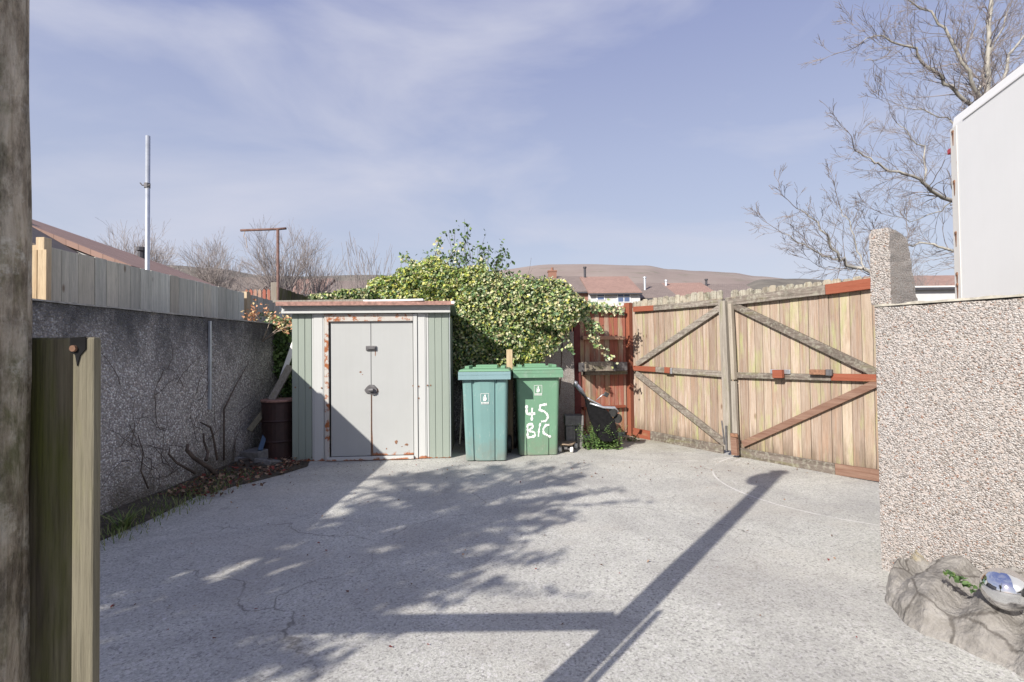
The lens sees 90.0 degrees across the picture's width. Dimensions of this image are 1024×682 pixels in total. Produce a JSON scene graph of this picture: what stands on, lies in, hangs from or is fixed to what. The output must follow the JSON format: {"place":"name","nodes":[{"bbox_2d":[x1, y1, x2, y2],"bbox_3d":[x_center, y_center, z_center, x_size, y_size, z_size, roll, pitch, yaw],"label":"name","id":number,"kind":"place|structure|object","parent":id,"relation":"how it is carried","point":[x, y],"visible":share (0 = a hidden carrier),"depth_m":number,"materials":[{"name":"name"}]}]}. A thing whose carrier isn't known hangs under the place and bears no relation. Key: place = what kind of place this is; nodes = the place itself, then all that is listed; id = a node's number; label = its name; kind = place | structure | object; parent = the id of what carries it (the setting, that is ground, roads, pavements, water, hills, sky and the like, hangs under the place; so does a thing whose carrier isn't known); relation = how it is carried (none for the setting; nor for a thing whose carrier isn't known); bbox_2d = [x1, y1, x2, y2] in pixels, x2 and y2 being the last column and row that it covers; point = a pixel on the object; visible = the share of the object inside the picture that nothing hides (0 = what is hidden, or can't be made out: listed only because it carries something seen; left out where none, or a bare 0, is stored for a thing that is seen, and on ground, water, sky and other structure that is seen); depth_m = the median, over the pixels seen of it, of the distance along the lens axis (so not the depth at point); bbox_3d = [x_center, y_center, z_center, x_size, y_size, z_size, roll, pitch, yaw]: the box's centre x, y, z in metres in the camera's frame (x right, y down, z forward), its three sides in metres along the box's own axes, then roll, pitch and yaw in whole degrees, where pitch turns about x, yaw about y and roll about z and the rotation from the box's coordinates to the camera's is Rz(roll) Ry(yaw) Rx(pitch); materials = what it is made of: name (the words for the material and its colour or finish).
{"place":"outdoors","nodes":[
{"label":"outdoors","id":0,"kind":"place"},
{"bbox_2d":[221,277,281,298],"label":"house","id":1,"kind":"structure","parent":0,"point":[247,282],"depth_m":52.51,"materials":[{"name":"brick"}]},
{"bbox_2d":[247,411,261,431],"bbox_3d":[-2.874,0.881,5.809,0.062,0.288,0.250,-2,-2,42],"label":"fallen plank","id":2,"kind":"object","parent":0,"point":[254,423],"visible":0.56,"depth_m":5.77,"materials":[{"name":"wood"}]},
{"bbox_2d":[168,265,417,320],"bbox_3d":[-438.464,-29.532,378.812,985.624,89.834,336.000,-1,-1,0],"label":"wooded hill","id":3,"kind":"structure","parent":0,"point":[343,278],"depth_m":349.85,"materials":[{"name":"brown plant"}]},
{"bbox_2d":[289,278,335,296],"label":"house","id":4,"kind":"structure","parent":0,"point":[310,283],"depth_m":48.35,"materials":[{"name":"brick"}]},
{"bbox_2d":[326,281,379,321],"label":"house","id":5,"kind":"structure","parent":0,"point":[344,285],"depth_m":46.71,"materials":[{"name":"brick"}]},
{"bbox_2d":[29,0,1023,280],"label":"sky","id":6,"kind":"structure","parent":0,"point":[607,132],"materials":[{"name":"blue"}]},
{"bbox_2d":[529,267,587,300],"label":"terrace house","id":7,"kind":"structure","parent":0,"point":[576,283],"depth_m":43.10,"materials":[{"name":"brick"}]},
{"bbox_2d":[99,432,1023,681],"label":"concrete yard","id":8,"kind":"structure","parent":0,"point":[492,604],"depth_m":2.71,"materials":[{"name":"grey concrete"}]},
{"bbox_2d":[0,0,32,681],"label":"log post","id":9,"kind":"object","parent":8,"relation":"on","point":[16,319],"visible":1,"depth_m":0.70,"materials":[{"name":"brown wood"}]},
{"bbox_2d":[29,336,100,681],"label":"boarded side fence","id":10,"kind":"object","parent":9,"relation":"attached to","point":[64,486],"visible":0.91,"depth_m":0.73,"materials":[{"name":"brown wood"}]},
{"bbox_2d":[100,458,308,539],"bbox_3d":[-2.599,1.279,3.075,0.871,0.050,8.200,-1,-1,0],"label":"soil bed","id":11,"kind":"object","parent":8,"relation":"on","point":[124,509],"visible":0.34,"depth_m":4.33,"materials":[{"name":"brown soil"}]},
{"bbox_2d":[100,505,144,529],"bbox_3d":[-2.694,1.236,3.541,0.306,0.142,0.336,0,-2,-41],"label":"spiky plant","id":12,"kind":"object","parent":11,"relation":"on","point":[128,518],"visible":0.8,"depth_m":3.56,"materials":[{"name":"green plant"}]},
{"bbox_2d":[101,345,254,489],"bbox_3d":[-2.951,0.713,4.863,0.147,1.365,2.354,-1,-1,0],"label":"dead vine","id":13,"kind":"object","parent":11,"relation":"on","point":[210,469],"visible":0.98,"depth_m":4.72,"materials":[{"name":"brown plant"}]},
{"bbox_2d":[100,468,264,549],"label":"short grass","id":14,"kind":"structure","parent":11,"relation":"on","point":[156,512],"depth_m":3.97,"materials":[{"name":"green plant"}]},
{"bbox_2d":[157,457,320,497],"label":"leaf litter","id":15,"kind":"object","parent":11,"relation":"on","point":[247,474],"visible":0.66,"depth_m":4.87,"materials":[{"name":"brown plant"}]},
{"bbox_2d":[235,447,281,464],"bbox_3d":[-2.911,1.293,5.790,0.926,0.170,0.590,-1,-1,26],"label":"rubble heap","id":16,"kind":"object","parent":11,"relation":"on","point":[255,455],"visible":0.65,"depth_m":5.63,"materials":[{"name":"grey stone"}]},
{"bbox_2d":[258,435,265,450],"bbox_3d":[-2.793,1.112,5.754,0.052,0.212,0.163,-1,-1,0],"label":"blue plank","id":17,"kind":"object","parent":16,"relation":"on","point":[262,443],"visible":0.64,"depth_m":5.72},
{"bbox_2d":[241,299,291,341],"bbox_3d":[-2.909,0.431,6.163,0.695,1.872,0.263,-1,-1,0],"label":"budding shrub","id":18,"kind":"object","parent":11,"relation":"on","point":[252,313],"visible":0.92,"depth_m":6.19,"materials":[{"name":"orange plant"}]},
{"bbox_2d":[260,397,291,458],"bbox_3d":[-2.693,1.014,5.931,0.400,0.685,0.400,-1,-1,0],"label":"oil drum","id":19,"kind":"object","parent":11,"relation":"on","point":[276,426],"visible":0.62,"depth_m":5.76,"materials":[{"name":"paint"}]},
{"bbox_2d":[268,365,291,399],"bbox_3d":[-2.737,0.493,6.067,0.086,0.423,0.324,-1,-1,24],"label":"leaning plank","id":20,"kind":"object","parent":19,"relation":"on","point":[280,383],"visible":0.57,"depth_m":6.05,"materials":[{"name":"grey wood"}]},
{"bbox_2d":[275,301,456,460],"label":"metal shed","id":21,"kind":"structure","parent":8,"relation":"on","point":[381,382],"depth_m":5.81,"materials":[{"name":"green paint"}]},
{"bbox_2d":[280,343,291,375],"bbox_3d":[-2.733,0.212,6.273,0.270,0.651,0.051,0,-2,-43],"label":"metal strip","id":22,"kind":"object","parent":21,"relation":"attached to","point":[288,358],"visible":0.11,"depth_m":6.26,"materials":[{"name":"silver metal"}]},
{"bbox_2d":[273,299,367,302],"bbox_3d":[-2.150,-0.448,5.796,1.027,0.041,0.120,-1,-1,-7],"label":"long board","id":23,"kind":"object","parent":21,"relation":"on","point":[274,301],"visible":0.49,"depth_m":5.72,"materials":[{"name":"brown wood"}]},
{"bbox_2d":[331,322,371,456],"bbox_3d":[-1.824,0.540,5.803,0.446,1.520,0.016,-1,-1,-4],"label":"door","id":24,"kind":"structure","parent":21,"relation":"in","point":[350,360],"depth_m":5.80,"materials":[{"name":"paint"}]},
{"bbox_2d":[365,321,413,455],"bbox_3d":[-1.401,0.535,5.803,0.545,1.520,0.075,-1,-1,-4],"label":"door","id":25,"kind":"structure","parent":21,"relation":"in","point":[391,389],"depth_m":5.83,"materials":[{"name":"paint"}]},
{"bbox_2d":[363,299,424,300],"bbox_3d":[-1.325,-0.454,5.761,0.668,0.028,0.100,-1,-1,0],"label":"white board","id":26,"kind":"object","parent":21,"relation":"on","point":[397,300],"visible":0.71,"depth_m":5.71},
{"bbox_2d":[253,233,624,396],"bbox_3d":[-1.020,-0.054,6.826,4.960,2.822,0.847,-1,-1,11],"label":"variegated ivy","id":27,"kind":"object","parent":8,"relation":"on","point":[525,320],"visible":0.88,"depth_m":6.56,"materials":[{"name":"green plant"}]},
{"bbox_2d":[459,394,462,443],"bbox_3d":[-0.615,0.938,6.182,0.019,0.581,0.216,-1,-1,5],"label":"thin stick","id":28,"kind":"object","parent":8,"relation":"on","point":[461,419],"visible":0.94,"depth_m":6.17,"materials":[{"name":"wood"}]},
{"bbox_2d":[110,454,856,646],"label":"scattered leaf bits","id":29,"kind":"object","parent":8,"relation":"on","point":[465,549],"visible":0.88,"depth_m":3.94,"materials":[{"name":"brown plant"}]},
{"bbox_2d":[458,364,511,460],"bbox_3d":[-0.289,0.803,5.935,0.570,1.050,0.774,-1,-1,1],"label":"wheelie bin","id":30,"kind":"object","parent":8,"relation":"on","point":[485,394],"visible":1,"depth_m":5.62,"materials":[{"name":"teal plastic"}]},
{"bbox_2d":[506,349,512,448],"bbox_3d":[-0.026,0.719,6.336,0.078,1.229,0.030,-1,-1,0],"label":"wooden stake","id":31,"kind":"object","parent":8,"relation":"on","point":[509,355],"visible":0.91,"depth_m":6.32,"materials":[{"name":"brown wood"}]},
{"bbox_2d":[454,329,571,439],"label":"back wall","id":32,"kind":"structure","parent":8,"relation":"on","point":[458,388],"depth_m":7.05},
{"bbox_2d":[512,363,562,454],"bbox_3d":[0.291,0.802,6.206,0.570,1.050,0.774,-1,-1,-2],"label":"wheelie bin","id":33,"kind":"object","parent":8,"relation":"on","point":[537,395],"visible":0.94,"depth_m":5.90,"materials":[{"name":"green plastic"}]},
{"bbox_2d":[538,331,574,441],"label":"wall pier","id":34,"kind":"structure","parent":8,"relation":"on","point":[567,401],"depth_m":6.84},
{"bbox_2d":[558,440,577,452],"bbox_3d":[0.680,1.263,6.193,0.172,0.115,0.440,-1,-1,18],"label":"skateboard","id":35,"kind":"object","parent":8,"relation":"on","point":[565,444],"visible":0.96,"depth_m":6.07,"materials":[{"name":"wood"}]},
{"bbox_2d":[564,425,575,447],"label":"concrete block","id":36,"kind":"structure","parent":8,"relation":"on","point":[570,433],"depth_m":6.32,"materials":[{"name":"grey concrete"}]},
{"bbox_2d":[564,414,583,425],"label":"concrete block","id":37,"kind":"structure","parent":36,"relation":"on","point":[569,419],"depth_m":6.32,"materials":[{"name":"grey concrete"}]},
{"bbox_2d":[575,426,582,447],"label":"concrete block","id":38,"kind":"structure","parent":8,"relation":"on","point":[578,442],"depth_m":6.32,"materials":[{"name":"grey concrete"}]},
{"bbox_2d":[573,381,621,441],"bbox_3d":[1.050,0.877,6.312,0.593,0.787,0.342,-1,-1,0],"label":"folded pushchair","id":39,"kind":"object","parent":8,"relation":"on","point":[601,417],"visible":0.98,"depth_m":6.19,"materials":[{"name":"black fabric"}]},
{"bbox_2d":[572,306,626,434],"bbox_3d":[1.241,0.420,7.059,0.808,1.827,0.150,0,-1,-18],"label":"red fence","id":40,"kind":"object","parent":8,"relation":"on","point":[592,384],"visible":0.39,"depth_m":7.11,"materials":[{"name":"paint"}]},
{"bbox_2d":[579,361,626,371],"bbox_3d":[1.239,0.343,6.923,0.676,0.130,0.150,0,-1,-18],"label":"rail","id":41,"kind":"object","parent":40,"relation":"on","point":[597,366],"visible":0.94,"depth_m":6.88,"materials":[{"name":"wood"}]},
{"bbox_2d":[571,419,627,449],"bbox_3d":[1.057,1.135,6.296,0.753,0.433,0.598,-1,-1,0],"label":"fern clump","id":42,"kind":"object","parent":8,"relation":"on","point":[597,442],"visible":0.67,"depth_m":6.26,"materials":[{"name":"green plant"}]},
{"bbox_2d":[622,303,633,435],"bbox_3d":[1.656,0.397,7.281,0.090,1.871,0.152,0,-1,-31],"label":"gate post","id":43,"kind":"object","parent":8,"relation":"on","point":[629,361],"visible":0.8,"depth_m":7.22,"materials":[{"name":"red wood"}]},
{"bbox_2d":[632,290,731,453],"bbox_3d":[2.067,0.377,6.455,0.155,1.938,1.600,0,-1,-31],"label":"gate leaf","id":44,"kind":"object","parent":43,"relation":"attached to","point":[682,372],"visible":0.98,"depth_m":6.41,"materials":[{"name":"brown wood"}]},
{"bbox_2d":[619,430,639,441],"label":"weed","id":45,"kind":"object","parent":8,"relation":"on","point":[624,438],"visible":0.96,"depth_m":6.76,"materials":[{"name":"green plant"}]},
{"bbox_2d":[725,276,878,481],"bbox_3d":[2.833,0.343,5.175,0.175,1.881,1.530,0,-1,-31],"label":"gate leaf","id":46,"kind":"object","parent":8,"relation":"on","point":[803,377],"visible":0.95,"depth_m":5.10,"materials":[{"name":"brown wood"}]},
{"bbox_2d":[869,228,917,304],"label":"pebbledash pillar","id":47,"kind":"structure","parent":8,"relation":"on","point":[892,277],"depth_m":2.80,"materials":[{"name":"white concrete"}]},
{"bbox_2d":[874,294,1023,573],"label":"pebbledash wall","id":48,"kind":"structure","parent":8,"relation":"on","point":[950,390],"depth_m":2.55,"materials":[{"name":"white concrete"}]},
{"bbox_2d":[885,549,1023,677],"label":"rock kerb","id":49,"kind":"object","parent":8,"relation":"on","point":[924,596],"visible":0.84,"depth_m":2.17,"materials":[{"name":"grey stone"}]},
{"bbox_2d":[943,569,977,593],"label":"succulent plant","id":50,"kind":"object","parent":49,"relation":"on","point":[958,578],"visible":1,"depth_m":2.13,"materials":[{"name":"green plant"}]},
{"bbox_2d":[979,568,1023,610],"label":"steel ball","id":51,"kind":"object","parent":49,"relation":"on","point":[1002,588],"visible":1,"depth_m":1.99,"materials":[{"name":"metal"}]},
{"bbox_2d":[947,63,1023,300],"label":"box trailer","id":52,"kind":"object","parent":8,"relation":"on","point":[985,151],"visible":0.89,"depth_m":3.32,"materials":[{"name":"paint"}]},
{"bbox_2d":[580,267,641,305],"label":"terrace house","id":53,"kind":"structure","parent":0,"point":[616,290],"depth_m":39.85,"materials":[{"name":"tile"}]},
{"bbox_2d":[596,295,604,300],"bbox_3d":[6.815,-3.351,39.346,0.671,0.475,0.058,-1,-1,0],"label":"window","id":54,"kind":"structure","parent":53,"relation":"in","point":[598,297],"depth_m":39.32,"materials":[{"name":"white glass"}]},
{"bbox_2d":[617,294,630,302],"bbox_3d":[8.588,-3.294,39.344,1.065,0.672,0.058,-1,-1,0],"label":"window","id":55,"kind":"structure","parent":53,"relation":"in","point":[622,298],"depth_m":39.31,"materials":[{"name":"white glass"}]},
{"bbox_2d":[498,264,782,284],"bbox_3d":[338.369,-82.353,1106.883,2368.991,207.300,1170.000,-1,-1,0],"label":"moorland hill","id":56,"kind":"structure","parent":0,"point":[638,273],"depth_m":982.35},
{"bbox_2d":[634,277,675,300],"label":"terrace house","id":57,"kind":"structure","parent":0,"point":[650,291],"depth_m":42.97,"materials":[{"name":"tile"}]},
{"bbox_2d":[662,280,712,295],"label":"terrace house","id":58,"kind":"structure","parent":0,"point":[682,289],"depth_m":43.88,"materials":[{"name":"tile"}]},
{"bbox_2d":[704,279,754,299],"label":"terrace house","id":59,"kind":"structure","parent":0,"point":[726,289],"depth_m":44.28,"materials":[{"name":"tile"}]},
{"bbox_2d":[747,279,823,289],"bbox_3d":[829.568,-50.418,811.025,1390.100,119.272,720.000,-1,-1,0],"label":"distant tree ridge","id":60,"kind":"object","parent":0,"point":[759,284],"visible":0.09,"depth_m":754.50,"materials":[{"name":"brown plant"}]},
{"bbox_2d":[863,275,954,285],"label":"gabled house","id":61,"kind":"structure","parent":0,"point":[942,279],"depth_m":39.64,"materials":[{"name":"brick"}]},
{"label":"ground","id":62,"kind":"structure","parent":0,"visible":0},
{"bbox_2d":[32,237,51,299],"bbox_3d":[-3.847,-0.031,3.908,0.650,1.517,0.090,-1,-1,0],"label":"pine fence end","id":63,"kind":"object","parent":62,"relation":"on","point":[41,268],"visible":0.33,"depth_m":3.88,"materials":[{"name":"beige wood"}]},
{"bbox_2d":[32,224,93,256],"bbox_3d":[-10.206,-0.438,11.493,4.700,4.001,8.007,0,-1,-17],"label":"bungalow","id":64,"kind":"object","parent":62,"relation":"on","point":[56,244],"depth_m":9.79,"materials":[{"name":"tile"}]},
{"bbox_2d":[32,219,215,285],"bbox_3d":[-12.371,-0.797,14.756,7.700,4.908,10.112,0,-1,-10],"label":"bungalow","id":65,"kind":"object","parent":62,"relation":"on","point":[91,247],"visible":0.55,"depth_m":12.31,"materials":[{"name":"orange tile"}]},
{"bbox_2d":[32,245,243,319],"bbox_3d":[-3.676,0.323,5.435,0.120,2.071,2.978,-1,-1,0],"label":"timber fence","id":66,"kind":"object","parent":62,"relation":"on","point":[81,278],"visible":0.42,"depth_m":4.90,"materials":[{"name":"grey wood"}]},
{"bbox_2d":[94,218,188,274],"bbox_3d":[-28.685,-3.486,39.727,7.521,11.844,7.848,-1,-1,0],"label":"bare tree","id":67,"kind":"object","parent":62,"relation":"on","point":[153,254],"visible":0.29,"depth_m":39.44,"materials":[{"name":"plant"}]},
{"bbox_2d":[140,135,150,269],"bbox_3d":[-4.589,-0.599,6.415,0.132,3.976,0.068,-1,-1,0],"label":"metal pole","id":68,"kind":"object","parent":62,"relation":"on","point":[147,185],"visible":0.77,"depth_m":6.42,"materials":[{"name":"metal"}]},
{"bbox_2d":[32,298,291,514],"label":"pebbledash wall","id":69,"kind":"structure","parent":62,"relation":"on","point":[136,349],"depth_m":4.48,"materials":[{"name":"grey concrete"}]},
{"bbox_2d":[208,321,211,408],"bbox_3d":[-3.031,0.242,5.138,0.024,0.885,0.024,-1,-1,0],"label":"wall conduit","id":70,"kind":"object","parent":69,"relation":"attached to","point":[210,364],"depth_m":5.13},
{"bbox_2d":[261,315,291,397],"bbox_3d":[-2.999,0.316,6.602,0.456,1.311,0.288,-1,-1,0],"label":"corner ivy","id":71,"kind":"object","parent":69,"relation":"attached to","point":[281,340],"visible":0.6,"depth_m":6.54,"materials":[{"name":"green plant"}]},
{"bbox_2d":[162,228,255,288],"bbox_3d":[-17.883,-2.338,29.298,5.212,8.847,6.133,-1,-1,0],"label":"bare tree","id":72,"kind":"object","parent":62,"relation":"on","point":[209,276],"visible":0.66,"depth_m":29.61,"materials":[{"name":"plant"}]},
{"bbox_2d":[222,267,266,297],"bbox_3d":[-17.897,-1.504,32.974,3.920,7.330,4.429,-1,-1,0],"label":"bare tree","id":73,"kind":"object","parent":62,"relation":"on","point":[238,288],"visible":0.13,"depth_m":33.22,"materials":[{"name":"plant"}]},
{"bbox_2d":[245,282,275,300],"bbox_3d":[-5.631,0.096,11.537,0.743,2.826,0.110,-1,-1,0],"label":"picket fence","id":74,"kind":"object","parent":62,"relation":"on","point":[273,290],"visible":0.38,"depth_m":11.53,"materials":[{"name":"beige wood"}]},
{"bbox_2d":[240,227,286,299],"bbox_3d":[-4.176,-0.243,8.608,0.771,3.346,0.046,-1,-1,0],"label":"washing line post","id":75,"kind":"object","parent":62,"relation":"on","point":[277,262],"visible":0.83,"depth_m":8.62,"materials":[{"name":"metal"}]},
{"bbox_2d":[244,292,291,321],"bbox_3d":[-3.598,0.371,7.652,0.099,2.065,1.341,-1,-1,5],"label":"timber fence","id":76,"kind":"object","parent":62,"relation":"on","point":[249,300],"visible":0.24,"depth_m":7.29,"materials":[{"name":"grey wood"}]},
{"bbox_2d":[212,215,332,299],"bbox_3d":[-10.479,-1.927,23.452,4.828,7.600,7.105,-1,-1,0],"label":"bare tree","id":77,"kind":"object","parent":62,"relation":"on","point":[287,286],"visible":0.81,"depth_m":23.69,"materials":[{"name":"plant"}]},
{"bbox_2d":[280,287,309,299],"bbox_3d":[-4.219,0.030,9.954,0.026,2.058,0.945,-1,-1,19],"label":"dark fence","id":78,"kind":"object","parent":62,"relation":"on","point":[285,294],"visible":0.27,"depth_m":9.85,"materials":[{"name":"black wood"}]},
{"bbox_2d":[280,249,345,295],"bbox_3d":[-9.934,-1.490,26.325,3.263,6.834,4.064,-1,-1,0],"label":"bare tree","id":79,"kind":"object","parent":62,"relation":"on","point":[321,289],"visible":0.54,"depth_m":25.96,"materials":[{"name":"plant"}]},
{"bbox_2d":[320,231,402,321],"bbox_3d":[-3.146,-0.932,10.962,2.010,2.807,1.410,-1,-1,0],"label":"twiggy shrub","id":80,"kind":"object","parent":62,"relation":"on","point":[356,279],"visible":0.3,"depth_m":10.96,"materials":[{"name":"plant"}]},
{"bbox_2d":[407,219,514,276],"bbox_3d":[-0.850,-1.044,8.429,1.809,1.972,1.051,-1,-1,0],"label":"leafy shrub","id":81,"kind":"object","parent":62,"relation":"on","point":[465,259],"visible":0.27,"depth_m":8.36,"materials":[{"name":"green plant"}]},
{"bbox_2d":[741,160,927,282],"bbox_3d":[5.001,-0.740,7.720,3.082,4.083,1.312,0,-1,-14],"label":"bare garden tree","id":82,"kind":"object","parent":62,"relation":"on","point":[844,260],"visible":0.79,"depth_m":7.62,"materials":[{"name":"brown plant"}]},
{"bbox_2d":[798,0,1023,281],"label":"birch tree","id":83,"kind":"object","parent":62,"relation":"on","point":[987,78],"visible":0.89,"depth_m":8.28,"materials":[{"name":"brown plant"}]},
{"bbox_2d":[873,286,954,337],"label":"white outbuilding","id":84,"kind":"structure","parent":62,"relation":"on","point":[929,293],"depth_m":22.04,"materials":[{"name":"white paint"}]},
{"bbox_2d":[913,267,951,285],"bbox_3d":[23.748,-1.571,29.798,3.549,6.332,3.875,-1,-1,27],"label":"bare tree","id":85,"kind":"object","parent":62,"relation":"on","point":[919,281],"visible":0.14,"depth_m":30.11,"materials":[{"name":"plant"}]}
]}

